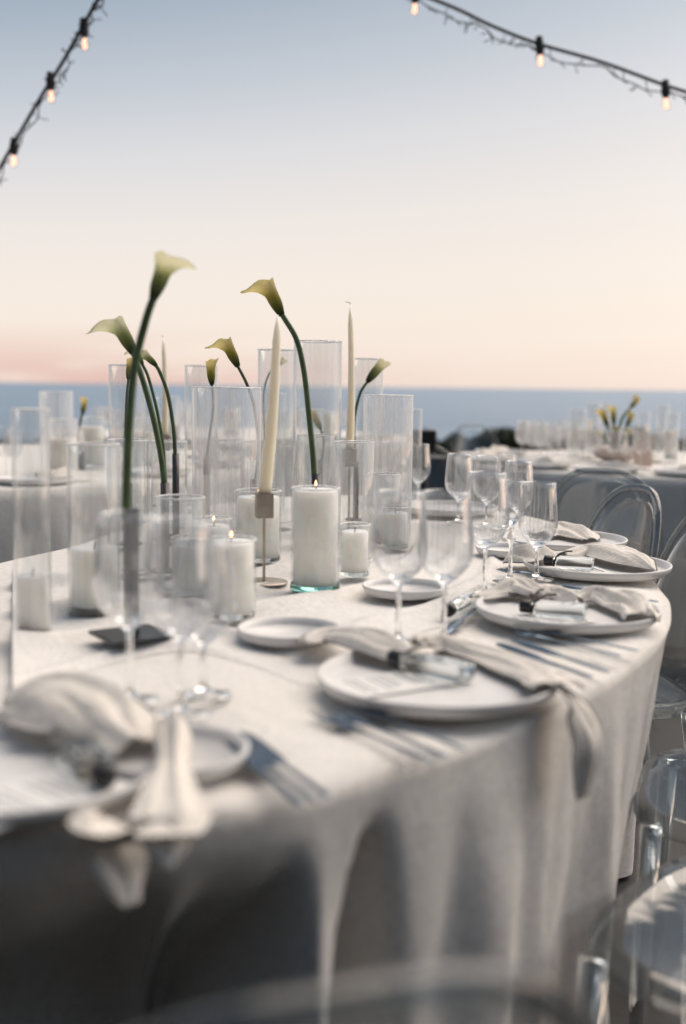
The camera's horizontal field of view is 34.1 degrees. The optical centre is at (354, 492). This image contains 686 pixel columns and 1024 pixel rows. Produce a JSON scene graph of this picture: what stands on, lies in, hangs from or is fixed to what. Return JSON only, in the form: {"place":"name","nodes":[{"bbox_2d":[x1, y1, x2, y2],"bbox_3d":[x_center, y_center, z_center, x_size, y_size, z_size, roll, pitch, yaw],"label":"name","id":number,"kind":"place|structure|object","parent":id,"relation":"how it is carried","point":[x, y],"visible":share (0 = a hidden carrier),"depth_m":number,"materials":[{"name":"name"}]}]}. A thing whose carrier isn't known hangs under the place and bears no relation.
{"place":"outdoors","nodes":[
{"label":"outdoors","id":0,"kind":"place"},
{"bbox_2d":[0,0,107,185],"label":"string light","id":1,"kind":"object","parent":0,"point":[51,83],"visible":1,"depth_m":5.27,"materials":[{"name":"black rubber"}]},
{"bbox_2d":[0,382,685,453],"bbox_3d":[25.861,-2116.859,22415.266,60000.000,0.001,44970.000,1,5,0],"label":"sea","id":2,"kind":"structure","parent":0,"point":[539,413],"depth_m":704.66,"materials":[{"name":"liquid"}]},
{"bbox_2d":[0,0,685,390],"label":"sky","id":3,"kind":"structure","parent":0,"point":[485,215],"materials":[{"name":"blue"}]},
{"bbox_2d":[409,0,685,107],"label":"string light","id":4,"kind":"object","parent":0,"point":[540,46],"visible":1,"depth_m":5.42,"materials":[{"name":"black rubber"}]},
{"bbox_2d":[607,646,685,1023],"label":"ground","id":5,"kind":"structure","parent":0,"point":[664,989],"depth_m":2.38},
{"bbox_2d":[164,964,598,1023],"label":"clear chair","id":6,"kind":"object","parent":5,"relation":"on","point":[552,1002],"visible":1,"depth_m":0.53,"materials":[{"name":"plastic"}]},
{"bbox_2d":[412,429,436,499],"bbox_3d":[0.321,0.190,5.083,0.799,0.944,0.704,1,5,0],"label":"loudspeaker","id":7,"kind":"object","parent":5,"relation":"on","point":[425,437],"visible":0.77,"depth_m":5.10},
{"bbox_2d":[406,455,455,499],"bbox_3d":[0.368,0.217,5.446,0.277,0.787,0.278,1,5,0],"label":"chair","id":8,"kind":"object","parent":5,"relation":"on","point":[436,480],"visible":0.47,"depth_m":5.33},
{"bbox_2d":[480,460,532,516],"bbox_3d":[0.368,0.327,4.012,0.497,0.881,0.431,-1,6,-18],"label":"clear chair","id":9,"kind":"object","parent":5,"relation":"on","point":[526,465],"visible":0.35,"depth_m":3.99,"materials":[{"name":"plastic"}]},
{"bbox_2d":[398,425,685,459],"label":"hedge","id":10,"kind":"object","parent":5,"relation":"on","point":[514,438],"visible":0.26,"depth_m":11.17,"materials":[{"name":"green plant"}]},
{"bbox_2d":[586,484,660,820],"bbox_3d":[0.557,0.419,3.066,0.497,0.881,0.431,-1,6,-17],"label":"clear chair","id":11,"kind":"object","parent":5,"relation":"on","point":[653,495],"visible":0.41,"depth_m":3.01,"materials":[{"name":"plastic"}]},
{"bbox_2d":[575,857,685,1023],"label":"clear chair","id":12,"kind":"object","parent":5,"relation":"on","point":[593,966],"visible":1,"depth_m":1.50,"materials":[{"name":"plastic"}]},
{"bbox_2d":[629,749,685,1023],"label":"clear chair","id":13,"kind":"object","parent":5,"relation":"on","point":[663,779],"visible":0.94,"depth_m":1.85,"materials":[{"name":"plastic"}]},
{"bbox_2d":[640,517,685,820],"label":"clear chair","id":14,"kind":"object","parent":5,"relation":"on","point":[671,690],"visible":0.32,"depth_m":2.62,"materials":[{"name":"plastic"}]},
{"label":"banquet table","id":15,"kind":"object","parent":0,"visible":0},
{"bbox_2d":[0,495,670,1023],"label":"tablecloth","id":16,"kind":"object","parent":15,"relation":"on","point":[496,841],"visible":0.48,"depth_m":1.23,"materials":[{"name":"white fabric"}]},
{"bbox_2d":[0,726,155,828],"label":"dinner plate","id":17,"kind":"object","parent":16,"relation":"on","point":[24,755],"visible":0.34,"depth_m":1.07,"materials":[{"name":"ceramic"}]},
{"bbox_2d":[0,767,129,829],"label":"menu card","id":18,"kind":"object","parent":17,"relation":"on","point":[61,786],"visible":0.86,"depth_m":1.00,"materials":[{"name":"white paper"}]},
{"bbox_2d":[0,671,156,754],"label":"napkin","id":19,"kind":"object","parent":17,"relation":"on","point":[115,718],"visible":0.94,"depth_m":1.13,"materials":[{"name":"fabric"}]},
{"bbox_2d":[50,727,116,789],"bbox_3d":[-0.257,0.243,1.057,0.041,0.032,0.140,-2,6,-28],"label":"napkin ring","id":20,"kind":"object","parent":19,"relation":"on","point":[84,755],"visible":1,"depth_m":1.03,"materials":[{"name":"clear glass"}]},
{"bbox_2d":[67,808,147,908],"bbox_3d":[-0.206,0.302,0.943,0.058,0.084,0.083,1,5,0],"label":"napkin","id":21,"kind":"object","parent":16,"relation":"hanging from","point":[118,864],"visible":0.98,"depth_m":0.94,"materials":[{"name":"fabric"}]},
{"bbox_2d":[93,509,164,705],"bbox_3d":[-0.263,0.134,1.308,0.083,0.222,0.083,-1,6,-21],"label":"wine glass","id":22,"kind":"object","parent":16,"relation":"on","point":[129,625],"visible":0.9,"depth_m":1.31,"materials":[{"name":"white"}]},
{"bbox_2d":[150,335,179,506],"bbox_3d":[-0.576,-0.218,3.400,0.090,0.516,0.090,1,5,0],"label":"taper candle","id":23,"kind":"object","parent":16,"relation":"on","point":[165,419],"visible":0.7,"depth_m":3.39,"materials":[{"name":"white wax"}]},
{"bbox_2d":[169,453,187,537],"bbox_3d":[-0.430,0.006,2.697,0.060,0.200,0.060,1,5,0],"label":"bud vase","id":24,"kind":"object","parent":16,"relation":"on","point":[175,490],"visible":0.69,"depth_m":2.69,"materials":[{"name":"clear glass"}]},
{"bbox_2d":[141,349,176,453],"bbox_3d":[-0.475,-0.213,2.676,0.104,0.258,0.036,1,5,0],"label":"calla lily","id":25,"kind":"object","parent":24,"relation":"on","point":[147,357],"visible":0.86,"depth_m":2.67,"materials":[{"name":"green plant"}]},
{"bbox_2d":[143,515,217,722],"bbox_3d":[-0.195,0.139,1.254,0.083,0.222,0.083,5,7,38],"label":"wine glass","id":26,"kind":"object","parent":16,"relation":"on","point":[188,713],"visible":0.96,"depth_m":1.25,"materials":[{"name":"white"}]},
{"bbox_2d":[114,722,249,782],"bbox_3d":[-0.180,0.258,1.104,0.154,0.018,0.154,1,5,0],"label":"side plate","id":27,"kind":"object","parent":16,"relation":"on","point":[212,755],"visible":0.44,"depth_m":1.11,"materials":[{"name":"ceramic"}]},
{"bbox_2d":[129,706,210,868],"bbox_3d":[-0.165,0.259,1.033,0.068,0.074,0.248,0,5,-7],"label":"napkin","id":28,"kind":"object","parent":27,"relation":"on","point":[170,800],"visible":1,"depth_m":0.96,"materials":[{"name":"fabric"}]},
{"bbox_2d":[194,458,209,537],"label":"bud vase","id":29,"kind":"object","parent":16,"relation":"on","point":[206,477],"visible":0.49,"depth_m":2.69,"materials":[{"name":"clear glass"}]},
{"bbox_2d":[205,358,218,457],"bbox_3d":[-0.342,-0.196,2.685,0.034,0.255,0.027,1,5,0],"label":"calla lily","id":30,"kind":"object","parent":29,"relation":"on","point":[210,365],"visible":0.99,"depth_m":2.67,"materials":[{"name":"green plant"}]},
{"bbox_2d":[170,535,235,702],"bbox_3d":[-0.180,0.148,1.335,0.078,0.190,0.078,-4,7,-44],"label":"wine glass","id":31,"kind":"object","parent":16,"relation":"on","point":[203,692],"visible":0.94,"depth_m":1.33,"materials":[{"name":"white"}]},
{"bbox_2d":[235,488,281,562],"bbox_3d":[-0.203,0.067,2.371,0.099,0.153,0.099,1,5,0],"label":"pillar candle","id":32,"kind":"object","parent":16,"relation":"on","point":[249,523],"visible":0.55,"depth_m":2.34,"materials":[{"name":"white wax"}]},
{"bbox_2d":[240,440,276,494],"bbox_3d":[-0.224,-0.001,2.612,0.085,0.242,0.085,1,5,0],"label":"glass vase","id":33,"kind":"object","parent":16,"relation":"on","point":[240,460],"visible":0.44,"depth_m":2.60,"materials":[{"name":"clear glass"}]},
{"bbox_2d":[250,479,256,493],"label":"bud vase","id":34,"kind":"object","parent":33,"relation":"in","point":[253,483],"visible":0.28,"depth_m":2.57,"materials":[{"name":"clear glass"}]},
{"bbox_2d":[205,336,258,480],"bbox_3d":[-0.279,-0.179,2.563,0.127,0.354,0.052,1,5,0],"label":"calla lily","id":35,"kind":"object","parent":34,"relation":"in","point":[226,346],"visible":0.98,"depth_m":2.55,"materials":[{"name":"green"}]},
{"bbox_2d":[223,741,303,805],"bbox_3d":[-0.093,0.265,1.081,0.019,0.006,0.212,-2,6,-26],"label":"knife","id":36,"kind":"object","parent":16,"relation":"on","point":[251,761],"visible":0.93,"depth_m":1.07,"materials":[{"name":"metal"}]},
{"bbox_2d":[12,509,516,687],"bbox_3d":[-0.153,0.141,2.366,1.090,0.034,1.866,-1,6,-17],"label":"table runner","id":37,"kind":"object","parent":16,"relation":"on","point":[67,642],"visible":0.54,"depth_m":1.84,"materials":[{"name":"white fabric"}]},
{"bbox_2d":[10,408,51,631],"bbox_3d":[-0.470,0.043,1.632,0.055,0.333,0.055,1,5,0],"label":"glass vase","id":38,"kind":"object","parent":37,"relation":"on","point":[32,601],"visible":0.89,"depth_m":1.62,"materials":[{"name":"white"}]},
{"bbox_2d":[66,442,120,614],"bbox_3d":[-0.422,0.056,1.814,0.085,0.274,0.085,1,5,0],"label":"glass vase","id":39,"kind":"object","parent":37,"relation":"on","point":[82,600],"visible":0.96,"depth_m":1.79,"materials":[{"name":"white"}]},
{"bbox_2d":[89,508,172,645],"bbox_3d":[-0.323,0.116,1.622,0.095,0.187,0.095,-3,7,-35],"label":"bud vase","id":40,"kind":"object","parent":37,"relation":"on","point":[116,636],"visible":0.79,"depth_m":1.61,"materials":[{"name":"glass"}]},
{"bbox_2d":[121,251,195,519],"bbox_3d":[-0.280,-0.150,1.596,0.106,0.381,0.048,1,5,0],"label":"calla lily","id":41,"kind":"object","parent":40,"relation":"on","point":[167,266],"visible":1,"depth_m":1.59,"materials":[{"name":"green plant"}]},
{"bbox_2d":[150,482,173,573],"bbox_3d":[-0.370,0.067,2.188,0.060,0.175,0.060,1,5,0],"label":"bud vase","id":42,"kind":"object","parent":37,"relation":"on","point":[164,507],"visible":0.78,"depth_m":2.18,"materials":[{"name":"clear glass"}]},
{"bbox_2d":[86,316,166,482],"bbox_3d":[-0.440,-0.173,2.164,0.158,0.335,0.062,1,5,0],"label":"calla lily","id":43,"kind":"object","parent":42,"relation":"in","point":[118,327],"visible":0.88,"depth_m":2.15,"materials":[{"name":"green plant"}]},
{"bbox_2d":[171,534,206,596],"bbox_3d":[-0.293,0.128,1.979,0.063,0.103,0.062,1,5,0],"label":"pillar candle","id":44,"kind":"object","parent":37,"relation":"on","point":[189,574],"visible":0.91,"depth_m":1.96,"materials":[{"name":"white wax"}]},
{"bbox_2d":[195,515,231,588],"bbox_3d":[-0.257,0.108,2.041,0.067,0.133,0.067,1,5,0],"label":"pillar candle","id":45,"kind":"object","parent":37,"relation":"on","point":[219,529],"visible":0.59,"depth_m":2.02,"materials":[{"name":"white wax"}]},
{"bbox_2d":[205,531,256,620],"bbox_3d":[-0.197,0.129,1.788,0.082,0.139,0.082,1,5,0],"label":"pillar candle","id":46,"kind":"object","parent":37,"relation":"on","point":[242,551],"visible":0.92,"depth_m":1.76,"materials":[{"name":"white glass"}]},
{"bbox_2d":[254,311,287,586],"bbox_3d":[-0.167,-0.082,2.080,0.090,0.506,0.090,1,5,0],"label":"taper candle","id":47,"kind":"object","parent":37,"relation":"on","point":[264,502],"visible":0.89,"depth_m":2.07,"materials":[{"name":"beige wax"}]},
{"bbox_2d":[237,616,339,647],"bbox_3d":[-0.097,0.206,1.656,0.154,0.018,0.154,1,5,0],"label":"side plate","id":48,"kind":"object","parent":37,"relation":"on","point":[288,631],"visible":0.71,"depth_m":1.68,"materials":[{"name":"ceramic"}]},
{"bbox_2d":[290,481,340,592],"bbox_3d":[-0.071,0.076,2.037,0.092,0.200,0.092,1,5,0],"label":"pillar candle","id":49,"kind":"object","parent":37,"relation":"on","point":[315,519],"visible":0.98,"depth_m":2.00,"materials":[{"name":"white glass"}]},
{"bbox_2d":[312,474,320,486],"bbox_3d":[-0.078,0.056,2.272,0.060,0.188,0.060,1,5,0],"label":"candle flame","id":50,"kind":"object","parent":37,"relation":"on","point":[317,478],"visible":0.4,"depth_m":2.26,"materials":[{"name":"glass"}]},
{"bbox_2d":[240,278,316,481],"bbox_3d":[-0.151,-0.217,2.245,0.158,0.423,0.058,1,5,0],"label":"calla lily","id":51,"kind":"object","parent":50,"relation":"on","point":[267,290],"visible":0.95,"depth_m":2.23,"materials":[{"name":"green plant"}]},
{"bbox_2d":[339,522,370,577],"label":"pillar candle","id":52,"kind":"object","parent":37,"relation":"on","point":[354,553],"visible":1,"depth_m":2.17,"materials":[{"name":"white wax"}]},
{"bbox_2d":[367,472,400,545],"bbox_3d":[0.069,0.038,2.635,0.081,0.168,0.081,1,5,0],"label":"glass vase","id":53,"kind":"object","parent":37,"relation":"on","point":[378,534],"visible":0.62,"depth_m":2.61,"materials":[{"name":"white"}]},
{"bbox_2d":[381,505,409,548],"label":"pillar candle","id":54,"kind":"object","parent":37,"relation":"on","point":[395,529],"visible":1,"depth_m":2.56,"materials":[{"name":"white wax"}]},
{"bbox_2d":[362,577,441,599],"bbox_3d":[0.090,0.174,2.021,0.154,0.018,0.154,1,5,0],"label":"side plate","id":55,"kind":"object","parent":37,"relation":"on","point":[413,588],"visible":0.8,"depth_m":2.03,"materials":[{"name":"ceramic"}]},
{"bbox_2d":[447,585,486,616],"bbox_3d":[0.189,0.182,1.911,0.022,0.022,0.211,3,6,21],"label":"bottle","id":56,"kind":"object","parent":37,"relation":"on","point":[461,602],"visible":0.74,"depth_m":1.87,"materials":[{"name":"clear glass"}]},
{"bbox_2d":[463,471,509,588],"bbox_3d":[0.235,0.073,2.003,0.083,0.222,0.083,-3,7,-36],"label":"wine glass","id":57,"kind":"object","parent":37,"relation":"on","point":[485,545],"visible":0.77,"depth_m":2.00,"materials":[{"name":"white"}]},
{"bbox_2d":[475,542,520,557],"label":"side plate","id":58,"kind":"object","parent":37,"relation":"on","point":[499,549],"visible":0.44,"depth_m":2.54,"materials":[{"name":"ceramic"}]},
{"bbox_2d":[492,479,525,582],"bbox_3d":[0.302,0.073,2.155,0.068,0.195,0.068,-1,6,-20],"label":"wine glass","id":59,"kind":"object","parent":37,"relation":"on","point":[511,537],"visible":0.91,"depth_m":2.15,"materials":[{"name":"white"}]},
{"bbox_2d":[248,742,317,801],"bbox_3d":[-0.083,0.265,1.089,0.019,0.006,0.212,-2,6,-27],"label":"knife","id":60,"kind":"object","parent":16,"relation":"on","point":[265,760],"visible":0.78,"depth_m":1.07,"materials":[{"name":"metal"}]},
{"bbox_2d":[238,731,330,796],"bbox_3d":[-0.074,0.264,1.101,0.019,0.006,0.212,-2,6,-28],"label":"knife","id":61,"kind":"object","parent":16,"relation":"on","point":[275,756],"visible":0.91,"depth_m":1.10,"materials":[{"name":"metal"}]},
{"bbox_2d":[338,302,365,531],"bbox_3d":[-0.011,-0.195,2.870,0.090,0.584,0.090,1,5,0],"label":"taper candle","id":62,"kind":"object","parent":16,"relation":"on","point":[349,456],"visible":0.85,"depth_m":2.86,"materials":[{"name":"beige wax"}]},
{"bbox_2d":[345,462,366,520],"bbox_3d":[0.004,-0.005,3.081,0.060,0.160,0.060,1,5,0],"label":"candle holder","id":63,"kind":"object","parent":16,"relation":"on","point":[355,517],"visible":0.83,"depth_m":3.08,"materials":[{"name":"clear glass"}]},
{"bbox_2d":[354,358,390,448],"bbox_3d":[0.046,-0.218,3.061,0.103,0.299,0.030,1,5,0],"label":"calla lily","id":64,"kind":"object","parent":63,"relation":"on","point":[379,367],"visible":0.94,"depth_m":3.04,"materials":[{"name":"green plant"}]},
{"bbox_2d":[308,708,431,760],"bbox_3d":[0.015,0.256,1.186,0.023,0.005,0.203,-3,7,-36],"label":"fork","id":65,"kind":"object","parent":16,"relation":"on","point":[338,720],"visible":1,"depth_m":1.21,"materials":[{"name":"metal"}]},
{"bbox_2d":[324,705,448,757],"bbox_3d":[0.032,0.255,1.198,0.023,0.005,0.203,-3,7,-36],"label":"fork","id":66,"kind":"object","parent":16,"relation":"on","point":[354,718],"visible":1,"depth_m":1.22,"materials":[{"name":"metal"}]},
{"bbox_2d":[371,488,427,643],"bbox_3d":[0.065,0.107,1.626,0.083,0.222,0.083,-2,6,-25],"label":"wine glass","id":67,"kind":"object","parent":16,"relation":"on","point":[399,581],"visible":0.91,"depth_m":1.63,"materials":[{"name":"white"}]},
{"bbox_2d":[343,701,466,749],"bbox_3d":[0.054,0.253,1.223,0.023,0.005,0.203,-3,7,-36],"label":"fork","id":68,"kind":"object","parent":16,"relation":"on","point":[376,713],"visible":0.94,"depth_m":1.23,"materials":[{"name":"metal"}]},
{"bbox_2d":[317,651,557,719],"bbox_3d":[0.103,0.233,1.388,0.300,0.021,0.300,1,5,0],"label":"dinner plate","id":69,"kind":"object","parent":16,"relation":"on","point":[486,693],"visible":0.69,"depth_m":1.33,"materials":[{"name":"ceramic"}]},
{"bbox_2d":[295,626,437,663],"bbox_3d":[0.019,0.200,1.529,0.223,0.025,0.105,5,7,38],"label":"napkin","id":70,"kind":"object","parent":69,"relation":"on","point":[380,644],"visible":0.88,"depth_m":1.51,"materials":[{"name":"fabric"}]},
{"bbox_2d":[326,671,471,696],"bbox_3d":[0.051,0.234,1.386,0.170,0.001,0.085,-2,6,-30],"label":"menu card","id":71,"kind":"object","parent":69,"relation":"on","point":[379,684],"visible":0.76,"depth_m":1.38,"materials":[{"name":"white paper"}]},
{"bbox_2d":[387,645,474,683],"bbox_3d":[0.095,0.213,1.421,0.121,0.032,0.041,5,7,41],"label":"bottle","id":72,"kind":"object","parent":71,"relation":"on","point":[443,668],"visible":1,"depth_m":1.40,"materials":[{"name":"clear glass"}]},
{"bbox_2d":[410,634,583,688],"bbox_3d":[0.189,0.212,1.434,0.106,0.026,0.296,-3,6,-31],"label":"napkin","id":73,"kind":"object","parent":69,"relation":"on","point":[526,672],"visible":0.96,"depth_m":1.44,"materials":[{"name":"fabric"}]},
{"bbox_2d":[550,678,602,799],"bbox_3d":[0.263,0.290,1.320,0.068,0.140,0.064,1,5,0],"label":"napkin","id":74,"kind":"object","parent":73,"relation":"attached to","point":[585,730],"visible":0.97,"depth_m":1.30,"materials":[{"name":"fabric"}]},
{"bbox_2d":[417,490,473,634],"bbox_3d":[0.132,0.108,1.630,0.083,0.222,0.083,0,5,-4],"label":"wine glass","id":75,"kind":"object","parent":16,"relation":"on","point":[444,581],"visible":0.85,"depth_m":1.63,"materials":[{"name":"white"}]},
{"bbox_2d":[398,500,497,516],"bbox_3d":[0.281,0.047,3.360,0.300,0.021,0.300,1,5,0],"label":"dinner plate","id":76,"kind":"object","parent":16,"relation":"on","point":[446,508],"visible":0.8,"depth_m":3.40,"materials":[{"name":"ceramic"}]},
{"bbox_2d":[518,482,557,581],"bbox_3d":[0.356,0.074,2.180,0.078,0.190,0.078,1,5,5],"label":"wine glass","id":77,"kind":"object","parent":16,"relation":"on","point":[536,576],"visible":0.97,"depth_m":2.18,"materials":[{"name":"white"}]},
{"bbox_2d":[495,643,593,677],"bbox_3d":[0.255,0.227,1.529,0.019,0.006,0.212,-2,6,-28],"label":"knife","id":78,"kind":"object","parent":16,"relation":"on","point":[519,651],"visible":1,"depth_m":1.54,"materials":[{"name":"metal"}]},
{"bbox_2d":[511,639,609,672],"bbox_3d":[0.281,0.225,1.556,0.019,0.006,0.212,-2,6,-28],"label":"knife","id":79,"kind":"object","parent":16,"relation":"on","point":[533,646],"visible":1,"depth_m":1.57,"materials":[{"name":"metal"}]},
{"bbox_2d":[500,529,627,550],"bbox_3d":[0.499,0.115,2.675,0.300,0.021,0.300,1,5,0],"label":"dinner plate","id":80,"kind":"object","parent":16,"relation":"on","point":[557,543],"visible":0.41,"depth_m":2.71,"materials":[{"name":"ceramic"}]},
{"bbox_2d":[529,521,600,540],"bbox_3d":[0.517,0.089,2.762,0.178,0.028,0.220,1,5,0],"label":"napkin","id":81,"kind":"object","parent":80,"relation":"on","point":[581,532],"visible":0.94,"depth_m":2.73,"materials":[{"name":"fabric"}]},
{"bbox_2d":[475,589,661,634],"bbox_3d":[0.347,0.194,1.829,0.300,0.021,0.300,1,5,0],"label":"dinner plate","id":82,"kind":"object","parent":16,"relation":"on","point":[606,620],"visible":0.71,"depth_m":1.76,"materials":[{"name":"ceramic"}]},
{"bbox_2d":[470,577,544,600],"bbox_3d":[0.259,0.164,1.940,0.152,0.029,0.102,-2,6,-30],"label":"napkin","id":83,"kind":"object","parent":82,"relation":"on","point":[507,587],"visible":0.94,"depth_m":1.93,"materials":[{"name":"fabric"}]},
{"bbox_2d":[504,614,595,627],"bbox_3d":[0.300,0.200,1.774,0.141,0.001,0.085,-1,6,-20],"label":"menu card","id":84,"kind":"object","parent":82,"relation":"on","point":[532,617],"visible":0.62,"depth_m":1.77,"materials":[{"name":"white paper"}]},
{"bbox_2d":[519,593,587,619],"bbox_3d":[0.319,0.180,1.796,0.106,0.032,0.041,3,6,22],"label":"bottle","id":85,"kind":"object","parent":84,"relation":"on","point":[539,606],"visible":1,"depth_m":1.78,"materials":[{"name":"clear glass"}]},
{"bbox_2d":[529,584,587,602],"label":"napkin","id":86,"kind":"object","parent":82,"relation":"on","point":[564,594],"visible":0.89,"depth_m":1.90,"materials":[{"name":"fabric"}]},
{"bbox_2d":[577,585,659,621],"bbox_3d":[0.437,0.175,1.831,0.094,0.029,0.218,-1,6,-17],"label":"napkin","id":87,"kind":"object","parent":82,"relation":"on","point":[623,603],"visible":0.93,"depth_m":1.83,"materials":[{"name":"fabric"}]},
{"bbox_2d":[523,551,672,581],"bbox_3d":[0.496,0.151,2.296,0.300,0.021,0.300,1,5,0],"label":"dinner plate","id":88,"kind":"object","parent":16,"relation":"on","point":[631,574],"visible":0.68,"depth_m":2.19,"materials":[{"name":"ceramic"}]},
{"bbox_2d":[503,541,556,563],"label":"napkin","id":89,"kind":"object","parent":88,"relation":"on","point":[526,552],"visible":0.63,"depth_m":2.33,"materials":[{"name":"fabric"}]},
{"bbox_2d":[543,550,594,569],"bbox_3d":[0.437,0.136,2.281,0.100,0.032,0.041,3,6,20],"label":"bottle","id":90,"kind":"object","parent":88,"relation":"on","point":[559,560],"visible":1,"depth_m":2.26,"materials":[{"name":"clear glass"}]},
{"bbox_2d":[557,542,657,570],"bbox_3d":[0.558,0.127,2.364,0.161,0.033,0.264,-4,7,-40],"label":"napkin","id":91,"kind":"object","parent":88,"relation":"on","point":[623,555],"visible":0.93,"depth_m":2.32,"materials":[{"name":"fabric"}]},
{"bbox_3d":[1.657,0.220,5.996,2.266,0.748,2.266,1,5,0],"label":"round table","id":92,"kind":"object","parent":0,"visible":0},
{"bbox_2d":[454,450,685,646],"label":"tablecloth","id":93,"kind":"object","parent":92,"relation":"on","point":[578,502],"visible":0.38,"depth_m":4.99,"materials":[{"name":"white fabric"}]},
{"bbox_2d":[589,446,632,461],"bbox_3d":[1.366,-0.201,5.856,0.280,0.077,0.280,1,5,0],"label":"flower bowl","id":94,"kind":"object","parent":93,"relation":"on","point":[609,453],"visible":0.75,"depth_m":5.76,"materials":[{"name":"ceramic"}]},
{"bbox_2d":[633,440,651,466],"bbox_3d":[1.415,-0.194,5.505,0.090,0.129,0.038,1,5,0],"label":"pillar candle","id":95,"kind":"object","parent":93,"relation":"on","point":[642,453],"visible":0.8,"depth_m":5.50,"materials":[{"name":"beige wax"}]},
{"bbox_2d":[664,412,679,460],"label":"glass vase","id":96,"kind":"object","parent":93,"relation":"on","point":[671,447],"visible":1,"depth_m":5.88,"materials":[{"name":"clear glass"}]},
{"bbox_3d":[-2.053,0.231,5.398,3.152,0.748,3.152,1,5,0],"label":"round table","id":97,"kind":"object","parent":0,"visible":0},
{"bbox_2d":[0,444,261,562],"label":"tablecloth","id":98,"kind":"object","parent":97,"relation":"on","point":[84,501],"visible":0.26,"depth_m":4.23,"materials":[{"name":"white fabric"}]},
{"bbox_2d":[0,474,76,484],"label":"dinner plate","id":99,"kind":"object","parent":98,"relation":"on","point":[24,479],"visible":0.81,"depth_m":4.17,"materials":[{"name":"ceramic"}]},
{"bbox_2d":[34,467,97,477],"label":"napkin","id":100,"kind":"object","parent":99,"relation":"on","point":[61,472],"visible":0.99,"depth_m":4.27,"materials":[{"name":"fabric"}]},
{"bbox_2d":[48,418,77,469],"bbox_3d":[-1.173,-0.185,4.504,0.117,0.227,0.117,1,5,0],"label":"glass vase","id":101,"kind":"object","parent":98,"relation":"on","point":[57,455],"visible":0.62,"depth_m":4.46,"materials":[{"name":"clear glass"}]},
{"bbox_2d":[82,416,104,466],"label":"glass vase","id":102,"kind":"object","parent":98,"relation":"on","point":[94,456],"visible":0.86,"depth_m":4.97,"materials":[{"name":"clear glass"}]},
{"bbox_2d":[132,418,156,463],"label":"glass vase","id":103,"kind":"object","parent":98,"relation":"on","point":[144,452],"visible":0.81,"depth_m":5.16,"materials":[{"name":"clear glass"}]},
{"bbox_2d":[121,467,192,476],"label":"dinner plate","id":104,"kind":"object","parent":98,"relation":"on","point":[137,471],"visible":0.62,"depth_m":4.62,"materials":[{"name":"ceramic"}]},
{"bbox_2d":[182,459,246,466],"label":"dinner plate","id":105,"kind":"object","parent":98,"relation":"on","point":[213,463],"visible":0.75,"depth_m":5.17,"materials":[{"name":"ceramic"}]},
{"bbox_3d":[-0.999,-0.063,8.634,2.758,0.748,2.758,1,5,0],"label":"round table","id":106,"kind":"object","parent":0,"visible":0},
{"bbox_2d":[35,428,407,498],"bbox_3d":[-0.998,-0.076,8.635,2.823,0.749,2.805,1,5,0],"label":"tablecloth","id":107,"kind":"object","parent":106,"relation":"on","point":[287,474],"visible":0.31,"depth_m":7.67,"materials":[{"name":"white fabric"}]},
{"bbox_2d":[224,408,239,434],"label":"glass vase","id":108,"kind":"object","parent":107,"relation":"on","point":[231,421],"visible":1,"depth_m":8.24,"materials":[{"name":"white"}]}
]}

